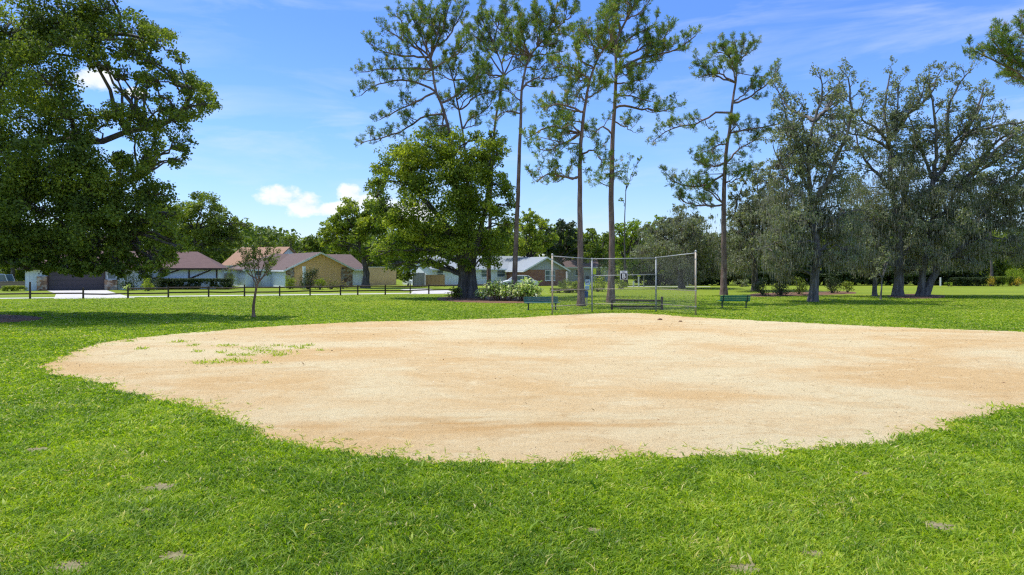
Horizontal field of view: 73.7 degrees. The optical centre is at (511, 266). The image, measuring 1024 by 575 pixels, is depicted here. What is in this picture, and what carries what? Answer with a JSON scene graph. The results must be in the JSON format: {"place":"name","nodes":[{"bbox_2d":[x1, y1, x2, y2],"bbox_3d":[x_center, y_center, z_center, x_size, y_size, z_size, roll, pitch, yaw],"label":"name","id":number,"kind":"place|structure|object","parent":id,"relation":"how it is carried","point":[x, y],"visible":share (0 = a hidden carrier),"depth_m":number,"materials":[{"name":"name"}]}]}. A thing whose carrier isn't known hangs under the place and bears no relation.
{"place":"outdoors","nodes":[
{"label":"outdoors","id":0,"kind":"place"},
{"bbox_2d":[47,290,133,298],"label":"driveway","id":1,"kind":"structure","parent":0,"point":[68,296],"depth_m":61.41,"materials":[{"name":"concrete"}]},
{"bbox_2d":[0,292,479,298],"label":"sidewalk","id":2,"kind":"structure","parent":0,"point":[230,295],"depth_m":61.51,"materials":[{"name":"concrete"}]},
{"bbox_2d":[222,247,295,272],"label":"tan roofed house","id":3,"kind":"structure","parent":0,"point":[233,259],"depth_m":104.46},
{"bbox_2d":[413,272,424,285],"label":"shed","id":4,"kind":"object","parent":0,"point":[418,278],"visible":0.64,"depth_m":88.36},
{"bbox_2d":[401,289,453,293],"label":"driveway","id":5,"kind":"structure","parent":0,"point":[431,292],"depth_m":69.94,"materials":[{"name":"concrete"}]},
{"bbox_2d":[0,274,1023,574],"bbox_3d":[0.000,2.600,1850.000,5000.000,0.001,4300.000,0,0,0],"label":"ground","id":6,"kind":"structure","parent":0,"point":[982,290],"depth_m":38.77,"materials":[{"name":"green plant"}]},
{"bbox_2d":[0,274,14,280],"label":"parked car","id":7,"kind":"object","parent":6,"relation":"on","point":[6,277],"visible":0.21,"depth_m":79.83,"materials":[{"name":"paint"}]},
{"bbox_2d":[0,281,24,288],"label":"board fence","id":8,"kind":"object","parent":6,"relation":"on","point":[12,283],"visible":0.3,"depth_m":77.04,"materials":[{"name":"wood"}]},
{"bbox_2d":[0,285,27,290],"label":"clipped hedge","id":9,"kind":"object","parent":6,"relation":"on","point":[11,288],"visible":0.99,"depth_m":72.13,"materials":[{"name":"green plant"}]},
{"bbox_2d":[0,315,42,322],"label":"mulch bed","id":10,"kind":"object","parent":6,"relation":"on","point":[10,318],"visible":0.95,"depth_m":33.62,"materials":[{"name":"soil"}]},
{"bbox_2d":[0,0,222,280],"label":"oak tree","id":11,"kind":"object","parent":10,"relation":"on","point":[82,30],"visible":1,"depth_m":34.31,"materials":[{"name":"green plant"}]},
{"bbox_2d":[42,558,93,573],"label":"bare soil","id":12,"kind":"structure","parent":6,"relation":"on","point":[68,564],"depth_m":5.93,"materials":[{"name":"soil"}]},
{"bbox_2d":[17,251,227,290],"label":"half timbered house","id":13,"kind":"structure","parent":6,"relation":"on","point":[194,265],"depth_m":76.73,"materials":[{"name":"white paint"}]},
{"bbox_2d":[49,271,103,289],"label":"garage door","id":14,"kind":"structure","parent":13,"relation":"in","point":[57,281],"depth_m":75.36,"materials":[{"name":"grey metal"}]},
{"bbox_2d":[117,273,141,289],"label":"shrub","id":15,"kind":"object","parent":6,"relation":"on","point":[129,280],"visible":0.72,"depth_m":74.91,"materials":[{"name":"green plant"}]},
{"bbox_2d":[140,278,155,290],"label":"shrub","id":16,"kind":"object","parent":6,"relation":"on","point":[147,283],"visible":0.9,"depth_m":72.90,"materials":[{"name":"green plant"}]},
{"bbox_2d":[139,272,165,289],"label":"shrub","id":17,"kind":"object","parent":6,"relation":"on","point":[155,282],"visible":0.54,"depth_m":76.58,"materials":[{"name":"green plant"}]},
{"bbox_2d":[136,482,179,492],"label":"bare soil","id":18,"kind":"structure","parent":6,"relation":"on","point":[160,485],"depth_m":8.06,"materials":[{"name":"soil"}]},
{"bbox_2d":[159,549,192,560],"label":"bare soil","id":19,"kind":"structure","parent":6,"relation":"on","point":[176,554],"depth_m":6.16,"materials":[{"name":"soil"}]},
{"bbox_2d":[156,278,231,289],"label":"clipped hedge","id":20,"kind":"object","parent":6,"relation":"on","point":[179,282],"visible":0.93,"depth_m":77.62,"materials":[{"name":"green plant"}]},
{"bbox_2d":[154,191,250,257],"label":"oak tree","id":21,"kind":"object","parent":6,"relation":"on","point":[210,235],"visible":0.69,"depth_m":95.89,"materials":[{"name":"green plant"}]},
{"bbox_2d":[0,282,485,298],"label":"rail fence","id":22,"kind":"object","parent":6,"relation":"on","point":[244,291],"visible":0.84,"depth_m":59.54,"materials":[{"name":"brown wood"}]},
{"bbox_2d":[232,231,280,316],"bbox_3d":[-13.140,0.405,35.254,2.409,4.482,1.933,0,0,0],"label":"crape myrtle","id":23,"kind":"object","parent":6,"relation":"on","point":[255,251],"visible":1,"depth_m":35.15,"materials":[{"name":"green plant"}]},
{"bbox_2d":[254,236,277,246],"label":"oak tree","id":24,"kind":"object","parent":6,"relation":"on","point":[270,238],"visible":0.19,"depth_m":116.74,"materials":[{"name":"green plant"}]},
{"bbox_2d":[284,274,296,288],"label":"shrub","id":25,"kind":"object","parent":6,"relation":"on","point":[290,282],"visible":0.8,"depth_m":78.97,"materials":[{"name":"green plant"}]},
{"bbox_2d":[275,233,310,252],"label":"oak tree","id":26,"kind":"object","parent":6,"relation":"on","point":[290,243],"visible":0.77,"depth_m":124.47,"materials":[{"name":"green plant"}]},
{"bbox_2d":[297,267,320,288],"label":"shrub","id":27,"kind":"object","parent":6,"relation":"on","point":[307,281],"visible":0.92,"depth_m":77.98,"materials":[{"name":"green plant"}]},
{"bbox_2d":[224,252,395,286],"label":"yellow house","id":28,"kind":"structure","parent":6,"relation":"on","point":[347,268],"depth_m":87.19,"materials":[{"name":"yellow brick"}]},
{"bbox_2d":[302,233,328,253],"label":"oak tree","id":29,"kind":"object","parent":6,"relation":"on","point":[313,243],"visible":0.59,"depth_m":125.25,"materials":[{"name":"green plant"}]},
{"bbox_2d":[339,235,360,259],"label":"oak tree","id":30,"kind":"object","parent":6,"relation":"on","point":[345,251],"visible":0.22,"depth_m":121.28,"materials":[{"name":"green plant"}]},
{"bbox_2d":[316,192,421,287],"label":"oak tree","id":31,"kind":"object","parent":6,"relation":"on","point":[357,228],"visible":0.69,"depth_m":82.97,"materials":[{"name":"green plant"}]},
{"bbox_2d":[399,263,416,285],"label":"evergreen tree","id":32,"kind":"object","parent":6,"relation":"on","point":[407,276],"visible":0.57,"depth_m":87.69,"materials":[{"name":"green plant"}]},
{"bbox_2d":[350,0,486,221],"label":"pine tree","id":33,"kind":"object","parent":6,"relation":"on","point":[433,33],"visible":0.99,"depth_m":56.64,"materials":[{"name":"green plant"}]},
{"bbox_2d":[425,274,444,286],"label":"board fence","id":34,"kind":"object","parent":6,"relation":"on","point":[435,279],"visible":0.88,"depth_m":88.61,"materials":[{"name":"brown wood"}]},
{"bbox_2d":[399,255,568,285],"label":"brick house","id":35,"kind":"structure","parent":6,"relation":"on","point":[537,269],"depth_m":94.11,"materials":[{"name":"grey"}]},
{"bbox_2d":[545,270,554,280],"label":"window","id":36,"kind":"structure","parent":35,"relation":"in","point":[547,272],"depth_m":93.87,"materials":[{"name":"glass"}]},
{"bbox_2d":[437,296,547,302],"bbox_3d":[-1.523,2.567,54.844,9.339,0.065,12.440,0,0,0],"label":"mulch bed","id":37,"kind":"object","parent":6,"relation":"on","point":[487,299],"visible":0.52,"depth_m":51.90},
{"bbox_2d":[363,124,521,297],"bbox_3d":[-5.708,-4.429,56.302,13.248,14.402,9.477,0,0,0],"label":"camphor tree","id":38,"kind":"object","parent":37,"relation":"on","point":[460,237],"visible":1,"depth_m":54.58,"materials":[{"name":"green plant"}]},
{"bbox_2d":[445,286,463,298],"bbox_3d":[-4.524,2.065,53.777,1.625,1.086,1.814,0,0,0],"label":"ginger plant","id":39,"kind":"object","parent":37,"relation":"on","point":[456,291],"visible":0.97,"depth_m":53.68,"materials":[{"name":"green plant"}]},
{"bbox_2d":[432,26,503,230],"bbox_3d":[-4.066,-9.032,59.746,7.277,23.502,4.568,0,0,0],"label":"pine tree","id":40,"kind":"object","parent":37,"relation":"on","point":[470,90],"visible":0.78,"depth_m":59.83,"materials":[{"name":"green plant"}]},
{"bbox_2d":[474,286,487,298],"bbox_3d":[-2.410,2.042,53.316,1.333,1.126,1.418,0,0,0],"label":"ginger plant","id":41,"kind":"object","parent":37,"relation":"on","point":[483,295],"visible":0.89,"depth_m":53.16,"materials":[{"name":"green plant"}]},
{"bbox_2d":[483,278,519,300],"bbox_3d":[-0.797,1.735,51.963,2.988,1.747,2.812,0,0,0],"label":"ginger plant","id":42,"kind":"object","parent":37,"relation":"on","point":[495,290],"visible":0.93,"depth_m":51.50,"materials":[{"name":"green plant"}]},
{"bbox_2d":[511,276,545,300],"bbox_3d":[1.192,1.661,50.927,2.864,1.894,2.826,0,0,38],"label":"ginger plant","id":43,"kind":"object","parent":37,"relation":"on","point":[527,291],"visible":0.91,"depth_m":50.46,"materials":[{"name":"green plant"}]},
{"bbox_2d":[482,0,581,298],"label":"pine tree","id":44,"kind":"object","parent":37,"relation":"on","point":[535,19],"visible":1,"depth_m":53.83,"materials":[{"name":"green plant"}]},
{"bbox_2d":[474,222,513,255],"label":"oak tree","id":45,"kind":"object","parent":6,"relation":"on","point":[503,229],"visible":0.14,"depth_m":107.08,"materials":[{"name":"green plant"}]},
{"bbox_2d":[460,0,530,294],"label":"pine tree","id":46,"kind":"object","parent":6,"relation":"on","point":[505,10],"visible":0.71,"depth_m":61.94,"materials":[{"name":"green plant"}]},
{"bbox_2d":[0,218,1023,280],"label":"wood","id":47,"kind":"object","parent":6,"relation":"on","point":[268,231],"visible":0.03,"depth_m":139.11,"materials":[{"name":"green plant"}]},
{"bbox_2d":[500,275,537,285],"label":"parked car","id":48,"kind":"object","parent":6,"relation":"on","point":[519,278],"visible":0.56,"depth_m":86.27,"materials":[{"name":"paint"}]},
{"bbox_2d":[503,208,558,256],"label":"oak tree","id":49,"kind":"object","parent":6,"relation":"on","point":[527,245],"visible":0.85,"depth_m":98.89,"materials":[{"name":"green plant"}]},
{"bbox_2d":[40,313,1023,463],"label":"infield","id":50,"kind":"object","parent":6,"relation":"on","point":[371,400],"visible":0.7,"depth_m":15.58,"materials":[{"name":"sand"}]},
{"bbox_2d":[34,312,1022,465],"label":"weeds","id":51,"kind":"object","parent":50,"relation":"on","point":[419,452],"visible":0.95,"depth_m":11.97,"materials":[{"name":"green plant"}]},
{"bbox_2d":[56,312,1007,461],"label":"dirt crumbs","id":52,"kind":"object","parent":50,"relation":"on","point":[601,371],"visible":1,"depth_m":16.22,"materials":[{"name":"brown soil"}]},
{"bbox_2d":[524,296,557,309],"bbox_3d":[1.808,2.199,41.228,2.150,0.813,0.598,0,0,-14],"label":"park bench","id":53,"kind":"object","parent":6,"relation":"on","point":[548,300],"visible":0.75,"depth_m":41.33,"materials":[{"name":"metal"}]},
{"bbox_2d":[537,218,589,263],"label":"oak tree","id":54,"kind":"object","parent":6,"relation":"on","point":[558,249],"visible":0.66,"depth_m":111.05,"materials":[{"name":"green plant"}]},
{"bbox_2d":[557,278,575,287],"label":"shrub","id":55,"kind":"object","parent":6,"relation":"on","point":[562,284],"visible":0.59,"depth_m":77.01,"materials":[{"name":"green plant"}]},
{"bbox_2d":[549,288,587,292],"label":"clipped hedge","id":56,"kind":"object","parent":6,"relation":"on","point":[567,290],"visible":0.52,"depth_m":67.45,"materials":[{"name":"green plant"}]},
{"bbox_2d":[518,4,625,305],"bbox_3d":[3.842,-7.020,44.984,6.899,19.445,5.002,0,0,0],"label":"pine tree","id":57,"kind":"object","parent":6,"relation":"on","point":[564,112],"visible":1,"depth_m":44.57,"materials":[{"name":"green plant"}]},
{"bbox_2d":[563,232,590,258],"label":"oak tree","id":58,"kind":"object","parent":6,"relation":"on","point":[576,245],"visible":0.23,"depth_m":118.82,"materials":[{"name":"green plant"}]},
{"bbox_2d":[560,258,608,281],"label":"grey house","id":59,"kind":"structure","parent":6,"relation":"on","point":[587,268],"depth_m":118.67,"materials":[{"name":"grey"}]},
{"bbox_2d":[589,276,606,291],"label":"shrub","id":60,"kind":"object","parent":6,"relation":"on","point":[596,288],"visible":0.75,"depth_m":70.96,"materials":[{"name":"green plant"}]},
{"bbox_2d":[583,228,617,282],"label":"oak tree","id":61,"kind":"object","parent":6,"relation":"on","point":[600,252],"visible":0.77,"depth_m":106.99,"materials":[{"name":"green plant"}]},
{"bbox_2d":[551,250,696,314],"bbox_3d":[6.001,0.855,38.050,7.748,3.490,3.215,0,0,0],"label":"backstop","id":62,"kind":"object","parent":6,"relation":"on","point":[633,303],"visible":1,"depth_m":38.93,"materials":[{"name":"metal"}]},
{"bbox_2d":[618,153,641,281],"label":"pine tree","id":63,"kind":"object","parent":6,"relation":"on","point":[628,183],"visible":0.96,"depth_m":91.90,"materials":[{"name":"green plant"}]},
{"bbox_2d":[611,296,662,309],"bbox_3d":[7.540,2.200,41.068,3.150,0.800,0.395,0,0,0],"label":"timber rail bench","id":64,"kind":"object","parent":6,"relation":"on","point":[612,306],"visible":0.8,"depth_m":41.10,"materials":[{"name":"brown wood"}]},
{"bbox_2d":[614,214,663,282],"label":"oak tree","id":65,"kind":"object","parent":6,"relation":"on","point":[619,243],"visible":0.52,"depth_m":94.16,"materials":[{"name":"green plant"}]},
{"bbox_2d":[578,0,702,302],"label":"pine tree","id":66,"kind":"object","parent":6,"relation":"on","point":[654,45],"visible":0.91,"depth_m":49.30,"materials":[{"name":"green plant"}]},
{"bbox_2d":[630,254,665,284],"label":"evergreen tree","id":67,"kind":"object","parent":6,"relation":"on","point":[650,272],"visible":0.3,"depth_m":97.37,"materials":[{"name":"green plant"}]},
{"bbox_2d":[646,273,677,285],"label":"clipped hedge","id":68,"kind":"object","parent":6,"relation":"on","point":[662,279],"visible":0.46,"depth_m":94.36,"materials":[{"name":"green plant"}]},
{"bbox_2d":[629,203,735,287],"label":"live oak","id":69,"kind":"object","parent":6,"relation":"on","point":[689,233],"visible":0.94,"depth_m":80.53,"materials":[{"name":"green plant"}]},
{"bbox_2d":[645,31,783,294],"bbox_3d":[18.880,-9.673,62.850,13.425,24.760,6.275,0,0,0],"label":"pine tree","id":70,"kind":"object","parent":6,"relation":"on","point":[733,119],"visible":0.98,"depth_m":62.82,"materials":[{"name":"green plant"}]},
{"bbox_2d":[694,242,736,283],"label":"evergreen tree","id":71,"kind":"object","parent":6,"relation":"on","point":[713,260],"visible":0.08,"depth_m":102.00,"materials":[{"name":"green plant"}]},
{"bbox_2d":[700,270,732,284],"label":"clipped hedge","id":72,"kind":"object","parent":6,"relation":"on","point":[712,281],"visible":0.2,"depth_m":94.37,"materials":[{"name":"green plant"}]},
{"bbox_2d":[718,295,750,307],"bbox_3d":[14.082,2.199,43.271,1.900,0.813,0.598,0,0,0],"label":"park bench","id":73,"kind":"object","parent":6,"relation":"on","point":[723,298],"visible":1,"depth_m":43.05,"materials":[{"name":"metal"}]},
{"bbox_2d":[728,273,758,284],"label":"clipped hedge","id":74,"kind":"object","parent":6,"relation":"on","point":[738,277],"visible":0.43,"depth_m":94.21,"materials":[{"name":"green plant"}]},
{"bbox_2d":[730,563,760,574],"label":"bare soil","id":75,"kind":"structure","parent":6,"relation":"on","point":[742,565],"depth_m":5.89,"materials":[{"name":"soil"}]},
{"bbox_2d":[707,161,791,290],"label":"live oak","id":76,"kind":"object","parent":6,"relation":"on","point":[740,238],"visible":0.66,"depth_m":72.15,"materials":[{"name":"green plant"}]},
{"bbox_2d":[758,271,785,285],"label":"clipped hedge","id":77,"kind":"object","parent":6,"relation":"on","point":[766,273],"visible":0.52,"depth_m":94.08,"materials":[{"name":"green plant"}]},
{"bbox_2d":[785,270,810,284],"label":"clipped hedge","id":78,"kind":"object","parent":6,"relation":"on","point":[803,275],"visible":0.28,"depth_m":94.23,"materials":[{"name":"green plant"}]},
{"bbox_2d":[748,291,855,296],"bbox_3d":[27.964,2.567,65.769,18.567,0.065,5.900,0,0,-30],"label":"mulch bed","id":79,"kind":"object","parent":6,"relation":"on","point":[800,294],"visible":0.69,"depth_m":63.82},
{"bbox_2d":[753,277,769,295],"bbox_3d":[22.015,1.762,60.385,1.607,1.715,1.832,0,0,0],"label":"shrub","id":80,"kind":"object","parent":79,"relation":"on","point":[757,286],"visible":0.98,"depth_m":60.18,"materials":[{"name":"green plant"}]},
{"bbox_2d":[771,275,793,295],"bbox_3d":[23.982,1.621,60.984,2.183,2.003,2.252,0,0,-33],"label":"shrub","id":81,"kind":"object","parent":79,"relation":"on","point":[781,289],"visible":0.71,"depth_m":60.70,"materials":[{"name":"green plant"}]},
{"bbox_2d":[790,277,808,293],"bbox_3d":[26.491,1.733,62.999,1.541,1.763,1.611,0,0,0],"label":"shrub","id":82,"kind":"object","parent":79,"relation":"on","point":[802,286],"visible":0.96,"depth_m":62.86,"materials":[{"name":"green plant"}]},
{"bbox_2d":[824,276,843,292],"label":"shrub","id":83,"kind":"object","parent":79,"relation":"on","point":[828,281],"visible":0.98,"depth_m":65.86,"materials":[{"name":"green plant"}]},
{"bbox_2d":[840,281,854,292],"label":"shrub","id":84,"kind":"object","parent":79,"relation":"on","point":[846,284],"visible":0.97,"depth_m":67.61,"materials":[{"name":"green plant"}]},
{"bbox_2d":[791,227,831,284],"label":"evergreen tree","id":85,"kind":"object","parent":6,"relation":"on","point":[822,269],"visible":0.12,"depth_m":97.35,"materials":[{"name":"green plant"}]},
{"bbox_2d":[747,57,882,301],"bbox_3d":[22.014,-6.654,50.639,9.609,18.794,12.734,0,0,28],"label":"live oak","id":86,"kind":"object","parent":6,"relation":"on","point":[788,239],"visible":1,"depth_m":49.88,"materials":[{"name":"green plant"}]},
{"bbox_2d":[808,273,841,284],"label":"clipped hedge","id":87,"kind":"object","parent":6,"relation":"on","point":[821,278],"visible":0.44,"depth_m":94.19,"materials":[{"name":"green plant"}]},
{"bbox_2d":[820,210,856,279],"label":"evergreen tree","id":88,"kind":"object","parent":6,"relation":"on","point":[844,270],"visible":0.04,"depth_m":101.69,"materials":[{"name":"green plant"}]},
{"bbox_2d":[832,272,866,284],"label":"clipped hedge","id":89,"kind":"object","parent":6,"relation":"on","point":[846,277],"visible":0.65,"depth_m":94.23,"materials":[{"name":"green plant"}]},
{"bbox_2d":[839,182,901,295],"bbox_3d":[30.898,-2.372,59.635,5.344,10.227,6.838,0,0,22],"label":"live oak","id":90,"kind":"object","parent":6,"relation":"on","point":[874,285],"visible":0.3,"depth_m":58.62,"materials":[{"name":"green plant"}]},
{"bbox_2d":[859,270,893,285],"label":"clipped hedge","id":91,"kind":"object","parent":6,"relation":"on","point":[870,281],"visible":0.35,"depth_m":94.48,"materials":[{"name":"green plant"}]},
{"bbox_2d":[868,246,893,299],"bbox_3d":[29.217,0.489,54.092,1.604,4.462,1.568,0,0,0],"label":"live oak","id":92,"kind":"object","parent":6,"relation":"on","point":[884,265],"visible":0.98,"depth_m":53.91,"materials":[{"name":"green plant"}]},
{"bbox_2d":[887,274,918,284],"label":"clipped hedge","id":93,"kind":"object","parent":6,"relation":"on","point":[908,278],"visible":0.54,"depth_m":94.35,"materials":[{"name":"green plant"}]},
{"bbox_2d":[883,198,929,277],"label":"evergreen tree","id":94,"kind":"object","parent":6,"relation":"on","point":[892,267],"visible":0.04,"depth_m":110.43,"materials":[{"name":"green plant"}]},
{"bbox_2d":[888,294,944,298],"bbox_3d":[35.805,2.567,60.418,4.373,0.065,11.514,0,0,34],"label":"mulch bed","id":95,"kind":"object","parent":6,"relation":"on","point":[910,296],"visible":0.71,"depth_m":58.28,"materials":[{"name":"soil"}]},
{"bbox_2d":[825,55,1023,295],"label":"live oak","id":96,"kind":"object","parent":95,"relation":"on","point":[900,183],"visible":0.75,"depth_m":59.10,"materials":[{"name":"green plant"}]},
{"bbox_2d":[872,118,1023,295],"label":"live oak","id":97,"kind":"object","parent":95,"relation":"on","point":[982,206],"visible":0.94,"depth_m":58.54,"materials":[{"name":"green plant"}]},
{"bbox_2d":[910,272,950,284],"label":"clipped hedge","id":98,"kind":"object","parent":6,"relation":"on","point":[937,281],"visible":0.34,"depth_m":94.23,"materials":[{"name":"green plant"}]},
{"bbox_2d":[908,209,958,284],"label":"evergreen tree","id":99,"kind":"object","parent":6,"relation":"on","point":[934,266],"visible":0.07,"depth_m":97.61,"materials":[{"name":"green plant"}]},
{"bbox_2d":[919,521,953,530],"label":"bare soil","id":100,"kind":"structure","parent":6,"relation":"on","point":[935,524],"depth_m":6.85,"materials":[{"name":"soil"}]},
{"bbox_2d":[941,270,978,285],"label":"clipped hedge","id":101,"kind":"object","parent":6,"relation":"on","point":[955,273],"visible":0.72,"depth_m":94.18,"materials":[{"name":"green plant"}]},
{"bbox_2d":[950,219,989,282],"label":"evergreen tree","id":102,"kind":"object","parent":6,"relation":"on","point":[978,273],"visible":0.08,"depth_m":101.76,"materials":[{"name":"green plant"}]},
{"bbox_2d":[949,277,995,285],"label":"clipped hedge","id":103,"kind":"object","parent":6,"relation":"on","point":[978,281],"visible":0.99,"depth_m":90.91,"materials":[{"name":"green plant"}]},
{"bbox_2d":[961,8,1023,87],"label":"pine tree","id":104,"kind":"object","parent":6,"relation":"on","point":[1007,52],"visible":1,"depth_m":46.98,"materials":[{"name":"green plant"}]},
{"bbox_2d":[975,229,1020,282],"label":"evergreen tree","id":105,"kind":"object","parent":6,"relation":"on","point":[1000,269],"visible":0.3,"depth_m":106.03,"materials":[{"name":"green plant"}]},
{"bbox_2d":[992,276,1014,285],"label":"clipped hedge","id":106,"kind":"object","parent":6,"relation":"on","point":[1007,278],"visible":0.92,"depth_m":90.78,"materials":[{"name":"green plant"}]},
{"bbox_2d":[1005,231,1023,281],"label":"evergreen tree","id":107,"kind":"object","parent":6,"relation":"on","point":[1020,266],"visible":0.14,"depth_m":110.74,"materials":[{"name":"green plant"}]},
{"bbox_2d":[1005,266,1023,284],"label":"shrub","id":108,"kind":"object","parent":6,"relation":"on","point":[1016,273],"visible":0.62,"depth_m":95.64,"materials":[{"name":"green plant"}]},
{"bbox_2d":[0,0,1023,256],"label":"sky","id":109,"kind":"structure","parent":0,"point":[280,151],"materials":[{"name":"blue"}]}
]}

